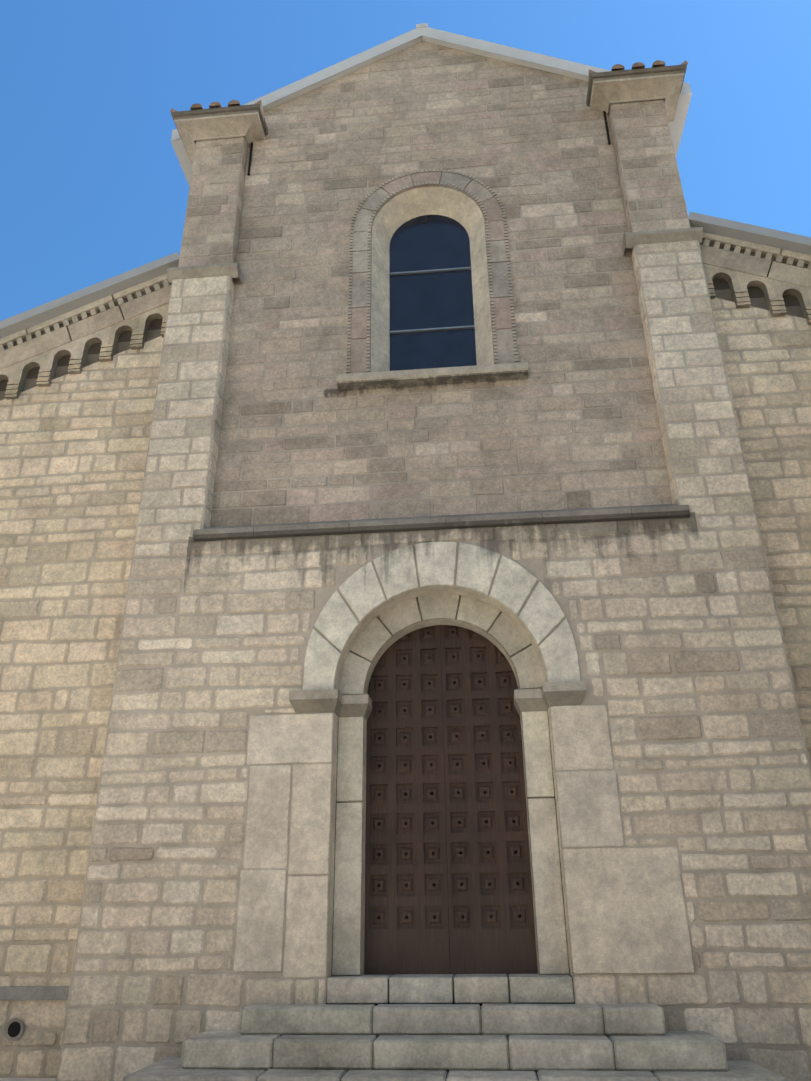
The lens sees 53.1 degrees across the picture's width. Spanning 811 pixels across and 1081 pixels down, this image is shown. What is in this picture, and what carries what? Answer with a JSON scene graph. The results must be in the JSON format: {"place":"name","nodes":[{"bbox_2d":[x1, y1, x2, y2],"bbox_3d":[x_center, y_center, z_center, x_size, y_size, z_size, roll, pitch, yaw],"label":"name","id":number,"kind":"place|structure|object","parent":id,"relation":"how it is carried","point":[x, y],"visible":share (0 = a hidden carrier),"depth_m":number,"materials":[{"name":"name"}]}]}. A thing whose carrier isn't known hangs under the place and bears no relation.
{"place":"outdoors","nodes":[
{"label":"outdoors","id":0,"kind":"place"},
{"bbox_2d":[0,1078,56,1080],"bbox_3d":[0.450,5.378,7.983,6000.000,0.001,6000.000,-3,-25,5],"label":"ground","id":1,"kind":"structure","parent":0,"point":[27,1079],"depth_m":8.58,"materials":[{"name":"grey stone"}]},
{"bbox_2d":[0,41,810,1080],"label":"mortar joints","id":2,"kind":"object","parent":1,"relation":"on","point":[534,567],"visible":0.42,"depth_m":10.40,"materials":[{"name":"grey concrete"}]},
{"bbox_2d":[0,42,810,1080],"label":"facade stone blocks","id":3,"kind":"structure","parent":2,"relation":"attached to","point":[770,1026],"depth_m":10.83,"materials":[{"name":"beige stone"}]},
{"bbox_2d":[0,23,810,338],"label":"metal roof","id":4,"kind":"object","parent":2,"relation":"on","point":[160,267],"visible":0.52,"depth_m":14.20,"materials":[{"name":"grey metal"}]},
{"bbox_2d":[0,64,810,1080],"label":"stone trim","id":5,"kind":"structure","parent":2,"relation":"attached to","point":[624,908],"depth_m":9.28,"materials":[{"name":"beige stone"}]},
{"bbox_2d":[170,60,687,117],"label":"roof tiles","id":6,"kind":"object","parent":2,"relation":"on","point":[616,67],"visible":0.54,"depth_m":13.52,"materials":[{"name":"brown ceramic"}]},
{"bbox_2d":[248,111,610,175],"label":"iron ties","id":7,"kind":"object","parent":2,"relation":"attached to","point":[604,114],"visible":0.92,"depth_m":13.79,"materials":[{"name":"grey metal"}]},
{"bbox_2d":[389,215,476,370],"bbox_3d":[0.405,-3.908,12.957,1.370,3.575,0.040,-3,-25,5],"label":"window glass","id":8,"kind":"object","parent":2,"relation":"attached to","point":[431,311],"visible":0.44,"depth_m":12.98,"materials":[{"name":"blue glass"}]},
{"bbox_2d":[364,625,537,975],"bbox_3d":[0.471,2.870,9.742,2.100,4.170,0.040,-3,-25,5],"label":"door","id":9,"kind":"structure","parent":2,"relation":"attached to","point":[448,884],"depth_m":9.57,"materials":[{"name":"brown wood"}]},
{"bbox_2d":[0,0,810,320],"label":"sky","id":10,"kind":"structure","parent":0,"point":[94,186],"materials":[{"name":"blue"}]}
]}

